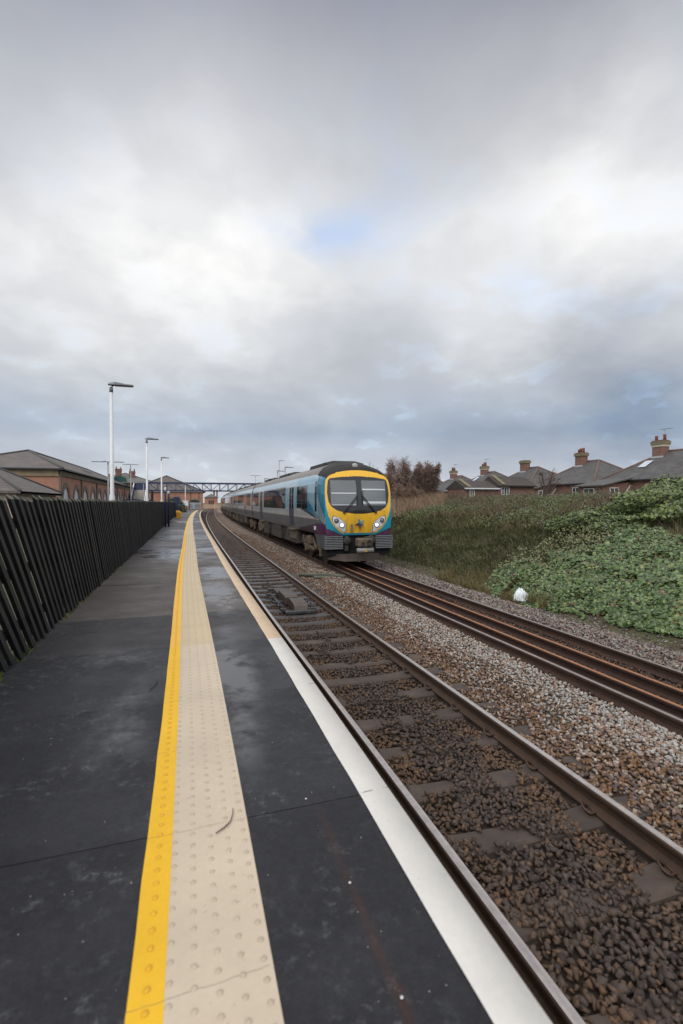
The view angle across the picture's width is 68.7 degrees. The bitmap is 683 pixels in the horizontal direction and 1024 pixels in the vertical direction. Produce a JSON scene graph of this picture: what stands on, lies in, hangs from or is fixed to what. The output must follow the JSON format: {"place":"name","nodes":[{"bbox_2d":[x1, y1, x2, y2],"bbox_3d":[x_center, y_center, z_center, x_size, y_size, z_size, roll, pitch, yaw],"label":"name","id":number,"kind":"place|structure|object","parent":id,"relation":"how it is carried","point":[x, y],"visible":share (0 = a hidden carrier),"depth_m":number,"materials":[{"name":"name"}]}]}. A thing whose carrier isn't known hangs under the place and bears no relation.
{"place":"outdoors","nodes":[
{"label":"outdoors","id":0,"kind":"place"},
{"bbox_2d":[0,503,682,651],"bbox_3d":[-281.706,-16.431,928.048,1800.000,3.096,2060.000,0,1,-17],"label":"ground","id":1,"kind":"structure","parent":0,"point":[600,618],"depth_m":17.52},
{"bbox_2d":[0,468,63,532],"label":"building","id":2,"kind":"structure","parent":1,"relation":"on","point":[12,484],"depth_m":27.41,"materials":[{"name":"black tile"}]},
{"bbox_2d":[0,449,132,500],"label":"station building","id":3,"kind":"structure","parent":1,"relation":"on","point":[70,480],"depth_m":43.74,"materials":[{"name":"brick"}]},
{"bbox_2d":[64,488,67,499],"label":"window","id":4,"kind":"structure","parent":3,"relation":"in","point":[65,492],"depth_m":42.46,"materials":[{"name":"white glass"}]},
{"bbox_2d":[91,461,123,499],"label":"double lamp post","id":5,"kind":"object","parent":1,"relation":"on","point":[107,473],"visible":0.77,"depth_m":46.15,"materials":[{"name":"grey metal"}]},
{"bbox_2d":[108,382,133,500],"bbox_3d":[-6.846,-1.373,15.560,0.730,5.295,0.240,0,1,-17],"label":"lamp post","id":6,"kind":"object","parent":1,"relation":"on","point":[112,494],"visible":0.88,"depth_m":15.43,"materials":[{"name":"grey metal"}]},
{"bbox_2d":[109,466,150,486],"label":"chimney house","id":7,"kind":"structure","parent":1,"relation":"on","point":[120,476],"depth_m":109.93,"materials":[{"name":"brick"}]},
{"bbox_2d":[123,464,138,492],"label":"double lamp post","id":8,"kind":"object","parent":1,"relation":"on","point":[130,473],"visible":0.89,"depth_m":68.45,"materials":[{"name":"grey metal"}]},
{"bbox_2d":[145,437,158,500],"bbox_3d":[-10.708,-1.585,28.285,0.730,5.235,0.240,0,1,-17],"label":"lamp post","id":9,"kind":"object","parent":1,"relation":"on","point":[147,498],"visible":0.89,"depth_m":28.15,"materials":[{"name":"grey metal"}]},
{"bbox_2d":[160,457,167,501],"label":"lamp post","id":10,"kind":"object","parent":1,"relation":"on","point":[161,477],"visible":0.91,"depth_m":42.77,"materials":[{"name":"grey metal"}]},
{"bbox_2d":[144,475,204,509],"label":"train shed","id":11,"kind":"structure","parent":1,"relation":"on","point":[196,497],"depth_m":107.23,"materials":[{"name":"brick"}]},
{"bbox_2d":[189,500,199,509],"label":"door","id":12,"kind":"structure","parent":11,"relation":"in","point":[197,504],"depth_m":107.55,"materials":[{"name":"grey metal"}]},
{"bbox_2d":[167,494,187,511],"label":"evergreen bush","id":13,"kind":"object","parent":1,"relation":"on","point":[181,505],"visible":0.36,"depth_m":73.80,"materials":[{"name":"green plant"}]},
{"bbox_2d":[130,482,254,500],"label":"footbridge","id":14,"kind":"object","parent":1,"relation":"on","point":[137,491],"visible":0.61,"depth_m":92.25,"materials":[{"name":"metal"}]},
{"bbox_2d":[190,502,194,509],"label":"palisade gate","id":15,"kind":"structure","parent":1,"relation":"on","point":[192,505],"depth_m":98.69,"materials":[{"name":"grey metal"}]},
{"bbox_2d":[204,492,218,508],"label":"signal house","id":16,"kind":"structure","parent":1,"relation":"on","point":[211,500],"depth_m":189.88,"materials":[{"name":"brick"}]},
{"bbox_2d":[0,510,552,1023],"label":"platform","id":17,"kind":"structure","parent":1,"relation":"on","point":[156,720],"depth_m":2.10,"materials":[{"name":"concrete"}]},
{"bbox_2d":[0,565,122,680],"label":"moss tufts","id":18,"kind":"object","parent":17,"relation":"on","point":[46,617],"visible":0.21,"depth_m":4.94,"materials":[{"name":"green plant"}]},
{"bbox_2d":[0,494,174,671],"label":"timber fence","id":19,"kind":"object","parent":17,"relation":"on","point":[77,551],"visible":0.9,"depth_m":5.76,"materials":[{"name":"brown wood"}]},
{"bbox_2d":[164,487,166,526],"bbox_3d":[-10.275,-0.277,29.173,0.140,2.315,0.133,0,1,-17],"label":"navy post","id":20,"kind":"object","parent":17,"relation":"on","point":[165,488],"visible":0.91,"depth_m":29.13,"materials":[{"name":"metal"}]},
{"bbox_2d":[167,491,169,526],"bbox_3d":[-10.238,-0.185,29.604,0.140,2.115,0.133,0,1,-17],"label":"navy post","id":21,"kind":"object","parent":17,"relation":"on","point":[168,492],"visible":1,"depth_m":29.57,"materials":[{"name":"metal"}]},
{"bbox_2d":[173,497,179,516],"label":"navy post","id":22,"kind":"object","parent":17,"relation":"on","point":[176,499],"visible":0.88,"depth_m":50.42,"materials":[{"name":"metal"}]},
{"bbox_2d":[176,510,181,517],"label":"grit bin","id":23,"kind":"object","parent":17,"relation":"on","point":[178,514],"visible":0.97,"depth_m":44.85,"materials":[{"name":"yellow plastic"}]},
{"bbox_2d":[216,811,232,833],"bbox_3d":[-0.508,1.379,2.237,0.033,0.008,0.183,0,1,11],"label":"twig","id":24,"kind":"object","parent":17,"relation":"on","point":[226,824],"visible":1,"depth_m":2.20,"materials":[{"name":"wood"}]},
{"bbox_2d":[10,581,446,1001],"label":"grit specks","id":25,"kind":"object","parent":17,"relation":"on","point":[255,798],"visible":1,"depth_m":2.29,"materials":[{"name":"grey stone"}]},
{"bbox_2d":[383,455,420,496],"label":"leafless bush","id":26,"kind":"object","parent":1,"relation":"on","point":[405,474],"visible":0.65,"depth_m":49.25,"materials":[{"name":"brown plant"}]},
{"bbox_2d":[391,481,426,500],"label":"leafless bush","id":27,"kind":"object","parent":1,"relation":"on","point":[403,492],"visible":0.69,"depth_m":45.36,"materials":[{"name":"brown plant"}]},
{"bbox_2d":[391,491,447,518],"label":"dry reeds","id":28,"kind":"object","parent":1,"relation":"on","point":[413,504],"visible":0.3,"depth_m":36.31,"materials":[{"name":"beige plant"}]},
{"bbox_2d":[413,459,442,495],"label":"leafless bush","id":29,"kind":"object","parent":1,"relation":"on","point":[428,478],"visible":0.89,"depth_m":49.35,"materials":[{"name":"brown plant"}]},
{"bbox_2d":[201,507,682,1023],"bbox_3d":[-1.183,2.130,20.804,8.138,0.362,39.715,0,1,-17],"label":"ballast stones","id":30,"kind":"object","parent":1,"relation":"on","point":[621,992],"visible":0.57,"depth_m":4.82,"materials":[{"name":"grey gravel"}]},
{"bbox_2d":[228,554,266,556],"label":"railway sleeper","id":31,"kind":"object","parent":30,"relation":"on","point":[246,555],"visible":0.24,"depth_m":23.97,"materials":[{"name":"concrete"}]},
{"bbox_2d":[232,559,270,561],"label":"railway sleeper","id":32,"kind":"object","parent":30,"relation":"on","point":[247,560],"visible":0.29,"depth_m":21.91,"materials":[{"name":"concrete"}]},
{"bbox_2d":[231,557,271,559],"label":"railway sleeper","id":33,"kind":"object","parent":30,"relation":"on","point":[250,558],"visible":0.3,"depth_m":22.66,"materials":[{"name":"concrete"}]},
{"bbox_2d":[235,562,279,565],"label":"railway sleeper","id":34,"kind":"object","parent":30,"relation":"on","point":[254,564],"visible":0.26,"depth_m":20.54,"materials":[{"name":"wood"}]},
{"bbox_2d":[236,564,281,567],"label":"railway sleeper","id":35,"kind":"object","parent":30,"relation":"on","point":[258,566],"visible":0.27,"depth_m":19.88,"materials":[{"name":"wood"}]},
{"bbox_2d":[238,566,284,569],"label":"railway sleeper","id":36,"kind":"object","parent":30,"relation":"on","point":[282,567],"visible":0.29,"depth_m":19.26,"materials":[{"name":"wood"}]},
{"bbox_2d":[240,569,285,572],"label":"railway sleeper","id":37,"kind":"object","parent":30,"relation":"on","point":[273,570],"visible":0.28,"depth_m":18.63,"materials":[{"name":"wood"}]},
{"bbox_2d":[242,571,291,575],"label":"railway sleeper","id":38,"kind":"object","parent":30,"relation":"on","point":[270,573],"visible":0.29,"depth_m":17.89,"materials":[{"name":"wood"}]},
{"bbox_2d":[244,574,296,578],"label":"railway sleeper","id":39,"kind":"object","parent":30,"relation":"on","point":[280,575],"visible":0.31,"depth_m":17.18,"materials":[{"name":"wood"}]},
{"bbox_2d":[246,577,299,580],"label":"railway sleeper","id":40,"kind":"object","parent":30,"relation":"on","point":[283,578],"visible":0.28,"depth_m":16.53,"materials":[{"name":"concrete"}]},
{"bbox_2d":[248,580,300,585],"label":"railway sleeper","id":41,"kind":"object","parent":30,"relation":"on","point":[254,583],"visible":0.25,"depth_m":15.88,"materials":[{"name":"concrete"}]},
{"bbox_2d":[251,583,310,587],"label":"railway sleeper","id":42,"kind":"object","parent":30,"relation":"on","point":[285,585],"visible":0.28,"depth_m":15.28,"materials":[{"name":"concrete"}]},
{"bbox_2d":[252,585,314,592],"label":"railway sleeper","id":43,"kind":"object","parent":30,"relation":"on","point":[295,588],"visible":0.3,"depth_m":14.61,"materials":[{"name":"concrete"}]},
{"bbox_2d":[255,589,322,596],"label":"railway sleeper","id":44,"kind":"object","parent":30,"relation":"on","point":[300,592],"visible":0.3,"depth_m":13.96,"materials":[{"name":"concrete"}]},
{"bbox_2d":[258,593,329,601],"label":"railway sleeper","id":45,"kind":"object","parent":30,"relation":"on","point":[303,597],"visible":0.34,"depth_m":13.27,"materials":[{"name":"concrete"}]},
{"bbox_2d":[262,598,333,606],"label":"railway sleeper","id":46,"kind":"object","parent":30,"relation":"on","point":[283,604],"visible":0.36,"depth_m":12.57,"materials":[{"name":"concrete"}]},
{"bbox_2d":[267,604,343,612],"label":"railway sleeper","id":47,"kind":"object","parent":30,"relation":"on","point":[278,610],"visible":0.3,"depth_m":11.88,"materials":[{"name":"concrete"}]},
{"bbox_2d":[266,588,315,613],"bbox_3d":[-1.345,2.165,12.636,0.880,0.210,2.780,0,1,-17],"label":"track magnet","id":48,"kind":"object","parent":47,"relation":"attached to","point":[294,602],"visible":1,"depth_m":12.00,"materials":[{"name":"metal"}]},
{"bbox_2d":[271,610,351,619],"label":"railway sleeper","id":49,"kind":"object","parent":30,"relation":"on","point":[327,614],"visible":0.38,"depth_m":11.24,"materials":[{"name":"concrete"}]},
{"bbox_2d":[276,616,363,627],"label":"railway sleeper","id":50,"kind":"object","parent":30,"relation":"on","point":[331,621],"visible":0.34,"depth_m":10.57,"materials":[{"name":"concrete"}]},
{"bbox_2d":[299,573,345,577],"bbox_3d":[-0.682,2.111,16.564,1.655,0.170,0.580,0,1,12],"label":"cable conduit","id":51,"kind":"object","parent":30,"relation":"on","point":[321,575],"visible":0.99,"depth_m":16.59,"materials":[{"name":"grey concrete"}]},
{"bbox_2d":[282,624,376,635],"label":"railway sleeper","id":52,"kind":"object","parent":30,"relation":"on","point":[323,631],"visible":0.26,"depth_m":9.91,"materials":[{"name":"concrete"}]},
{"bbox_2d":[290,632,388,646],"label":"railway sleeper","id":53,"kind":"object","parent":30,"relation":"on","point":[356,637],"visible":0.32,"depth_m":9.23,"materials":[{"name":"concrete"}]},
{"bbox_2d":[298,642,404,658],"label":"railway sleeper","id":54,"kind":"object","parent":30,"relation":"on","point":[369,647],"visible":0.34,"depth_m":8.57,"materials":[{"name":"concrete"}]},
{"bbox_2d":[308,653,423,671],"bbox_3d":[0.114,2.428,7.868,2.500,0.267,0.310,0,1,-17],"label":"railway sleeper","id":55,"kind":"object","parent":30,"relation":"on","point":[332,666],"visible":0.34,"depth_m":7.85,"materials":[{"name":"concrete"}]},
{"bbox_2d":[320,667,445,689],"bbox_3d":[0.324,2.440,7.200,2.500,0.267,0.310,0,1,-17],"label":"railway sleeper","id":56,"kind":"object","parent":30,"relation":"on","point":[343,682],"visible":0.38,"depth_m":7.21,"materials":[{"name":"concrete"}]},
{"bbox_2d":[334,683,471,708],"bbox_3d":[0.535,2.453,6.532,2.500,0.267,0.310,0,1,-17],"label":"railway sleeper","id":57,"kind":"object","parent":30,"relation":"on","point":[424,692],"visible":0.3,"depth_m":6.59,"materials":[{"name":"concrete"}]},
{"bbox_2d":[351,702,502,732],"bbox_3d":[0.744,2.466,5.865,2.500,0.267,0.310,0,1,-17],"label":"railway sleeper","id":58,"kind":"object","parent":30,"relation":"on","point":[445,714],"visible":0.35,"depth_m":5.87,"materials":[{"name":"concrete"}]},
{"bbox_2d":[220,509,682,737],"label":"running rail","id":59,"kind":"object","parent":30,"relation":"on","point":[671,723],"visible":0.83,"depth_m":7.48,"materials":[{"name":"brown metal"}]},
{"bbox_2d":[221,461,392,563],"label":"passenger train","id":60,"kind":"object","parent":59,"relation":"on","point":[328,512],"visible":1,"depth_m":18.35,"materials":[{"name":"teal"}]},
{"bbox_2d":[373,725,541,764],"bbox_3d":[0.954,2.478,5.197,2.500,0.267,0.310,0,1,-17],"label":"railway sleeper","id":61,"kind":"object","parent":30,"relation":"on","point":[486,738],"visible":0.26,"depth_m":5.21,"materials":[{"name":"concrete"}]},
{"bbox_2d":[262,534,682,718],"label":"spare rail","id":62,"kind":"object","parent":30,"relation":"on","point":[665,705],"visible":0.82,"depth_m":8.01,"materials":[{"name":"brown metal"}]},
{"bbox_2d":[271,534,682,704],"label":"spare rail","id":63,"kind":"object","parent":30,"relation":"on","point":[659,688],"visible":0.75,"depth_m":8.48,"materials":[{"name":"brown metal"}]},
{"bbox_2d":[302,544,682,685],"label":"running rail","id":64,"kind":"object","parent":30,"relation":"on","point":[652,668],"visible":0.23,"depth_m":9.21,"materials":[{"name":"brown metal"}]},
{"bbox_2d":[401,756,592,805],"bbox_3d":[1.162,2.491,4.529,2.500,0.267,0.310,0,1,-16],"label":"railway sleeper","id":65,"kind":"object","parent":30,"relation":"on","point":[506,778],"visible":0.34,"depth_m":4.55,"materials":[{"name":"concrete"}]},
{"bbox_2d":[489,637,564,649],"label":"railway sleeper","id":66,"kind":"object","parent":30,"relation":"on","point":[560,639],"visible":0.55,"depth_m":8.96,"materials":[{"name":"concrete"}]},
{"bbox_2d":[380,558,682,651],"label":"moss tufts","id":67,"kind":"object","parent":30,"relation":"on","point":[607,628],"visible":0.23,"depth_m":9.86,"materials":[{"name":"green plant"}]},
{"bbox_2d":[440,795,656,862],"bbox_3d":[1.369,2.504,3.860,2.500,0.267,0.310,0,1,-17],"label":"railway sleeper","id":68,"kind":"object","parent":30,"relation":"on","point":[587,819],"visible":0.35,"depth_m":3.86,"materials":[{"name":"concrete"}]},
{"bbox_2d":[515,649,599,663],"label":"railway sleeper","id":69,"kind":"object","parent":30,"relation":"on","point":[591,650],"visible":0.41,"depth_m":8.26,"materials":[{"name":"concrete"}]},
{"bbox_2d":[496,859,682,945],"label":"railway sleeper","id":70,"kind":"object","parent":30,"relation":"on","point":[657,882],"visible":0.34,"depth_m":3.22,"materials":[{"name":"concrete"}]},
{"bbox_2d":[543,662,640,680],"bbox_3d":[3.796,2.435,7.460,2.500,0.267,0.310,0,1,-17],"label":"railway sleeper","id":71,"kind":"object","parent":30,"relation":"on","point":[552,675],"visible":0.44,"depth_m":7.39,"materials":[{"name":"concrete"}]},
{"bbox_2d":[574,677,682,700],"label":"railway sleeper","id":72,"kind":"object","parent":30,"relation":"on","point":[672,681],"visible":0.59,"depth_m":6.84,"materials":[{"name":"concrete"}]},
{"bbox_2d":[581,988,682,1023],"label":"railway sleeper","id":73,"kind":"object","parent":30,"relation":"on","point":[596,1019],"visible":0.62,"depth_m":2.47,"materials":[{"name":"concrete"}]},
{"bbox_2d":[621,710,644,720],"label":"railway sleeper","id":74,"kind":"object","parent":30,"relation":"on","point":[634,713],"visible":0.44,"depth_m":5.83,"materials":[{"name":"concrete"}]},
{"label":"railway sleeper","id":75,"kind":"object","parent":30,"relation":"on","visible":0},
{"bbox_2d":[206,509,585,1023],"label":"running rail","id":76,"kind":"object","parent":75,"relation":"on","point":[557,1007],"visible":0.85,"depth_m":3.22,"materials":[{"name":"metal"}]},
{"bbox_2d":[214,513,682,881],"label":"running rail","id":77,"kind":"object","parent":75,"relation":"on","point":[654,844],"visible":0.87,"depth_m":4.73,"materials":[{"name":"silver metal"}]},
{"bbox_2d":[433,464,470,494],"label":"brick house","id":78,"kind":"structure","parent":1,"relation":"on","point":[454,476],"depth_m":104.46,"materials":[{"name":"black"}]},
{"bbox_2d":[446,479,499,498],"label":"brick outhouse","id":79,"kind":"structure","parent":1,"relation":"on","point":[459,486],"depth_m":45.96,"materials":[{"name":"tile"}]},
{"bbox_2d":[469,489,474,495],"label":"window","id":80,"kind":"structure","parent":79,"relation":"in","point":[472,491],"depth_m":45.31,"materials":[{"name":"white plastic"}]},
{"bbox_2d":[438,462,507,493],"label":"brick house","id":81,"kind":"structure","parent":1,"relation":"on","point":[485,472],"depth_m":92.98,"materials":[{"name":"black"}]},
{"bbox_2d":[435,563,559,609],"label":"dead grass","id":82,"kind":"structure","parent":1,"relation":"on","point":[469,582],"depth_m":15.19,"materials":[{"name":"brown plant"}]},
{"bbox_2d":[484,475,536,495],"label":"brick outhouse","id":83,"kind":"structure","parent":1,"relation":"on","point":[504,484],"depth_m":46.92,"materials":[{"name":"tile"}]},
{"bbox_2d":[501,487,509,494],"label":"window","id":84,"kind":"structure","parent":83,"relation":"in","point":[503,489],"depth_m":46.35,"materials":[{"name":"white plastic"}]},
{"bbox_2d":[509,460,554,483],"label":"brick house","id":85,"kind":"structure","parent":1,"relation":"on","point":[527,471],"depth_m":79.27,"materials":[{"name":"black"}]},
{"bbox_2d":[393,481,677,519],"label":"bramble canes","id":86,"kind":"object","parent":1,"relation":"on","point":[605,498],"visible":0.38,"depth_m":28.07,"materials":[{"name":"green plant"}]},
{"bbox_2d":[391,491,680,535],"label":"bank weeds","id":87,"kind":"object","parent":1,"relation":"on","point":[548,510],"visible":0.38,"depth_m":27.41,"materials":[{"name":"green plant"}]},
{"bbox_2d":[533,469,558,495],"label":"leafless bush","id":88,"kind":"object","parent":1,"relation":"on","point":[547,484],"visible":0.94,"depth_m":43.87,"materials":[{"name":"brown plant"}]},
{"bbox_2d":[492,505,622,570],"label":"bramble leaves","id":89,"kind":"object","parent":1,"relation":"on","point":[586,538],"visible":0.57,"depth_m":15.33,"materials":[{"name":"green plant"}]},
{"bbox_2d":[534,448,623,495],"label":"brick house","id":90,"kind":"structure","parent":1,"relation":"on","point":[584,469],"depth_m":66.53,"materials":[{"name":"black"}]},
{"bbox_2d":[572,487,577,493],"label":"window","id":91,"kind":"structure","parent":90,"relation":"in","point":[574,489],"depth_m":64.46,"materials":[{"name":"white plastic"}]},
{"bbox_2d":[481,523,682,636],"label":"ivy cover","id":92,"kind":"object","parent":1,"relation":"on","point":[642,576],"visible":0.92,"depth_m":11.96,"materials":[{"name":"green plant"}]},
{"bbox_2d":[514,588,526,601],"bbox_3d":[4.829,2.162,13.109,0.587,0.359,0.327,0,1,21],"label":"plastic bag","id":93,"kind":"object","parent":92,"relation":"on","point":[518,594],"visible":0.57,"depth_m":13.08,"materials":[{"name":"white plastic"}]},
{"bbox_2d":[543,506,661,536],"bbox_3d":[9.068,0.466,17.354,4.051,1.337,3.540,-1,2,-45],"label":"ivy bush","id":94,"kind":"object","parent":1,"relation":"on","point":[560,522],"visible":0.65,"depth_m":16.32,"materials":[{"name":"green plant"}]},
{"bbox_2d":[573,428,682,495],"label":"brick house","id":95,"kind":"structure","parent":1,"relation":"on","point":[662,461],"depth_m":53.95,"materials":[{"name":"black"}]},
{"bbox_2d":[584,488,593,495],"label":"window","id":96,"kind":"structure","parent":95,"relation":"in","point":[587,489],"depth_m":55.06,"materials":[{"name":"white plastic"}]},
{"bbox_2d":[591,478,682,522],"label":"ivy bush","id":97,"kind":"object","parent":1,"relation":"on","point":[634,502],"visible":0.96,"depth_m":15.90,"materials":[{"name":"green plant"}]},
{"bbox_2d":[636,474,682,517],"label":"ivy bush","id":98,"kind":"object","parent":1,"relation":"on","point":[647,488],"visible":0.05,"depth_m":18.61,"materials":[{"name":"green plant"}]},
{"bbox_2d":[0,0,682,502],"label":"sky","id":99,"kind":"structure","parent":0,"point":[303,234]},
{"bbox_2d":[385,512,682,585],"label":"bank grass","id":100,"kind":"structure","parent":0,"point":[523,537],"depth_m":19.92,"materials":[{"name":"green plant"}]},
{"bbox_2d":[392,493,682,538],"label":"rough growth","id":101,"kind":"object","parent":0,"point":[452,510],"visible":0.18,"depth_m":24.63,"materials":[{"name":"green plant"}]}
]}

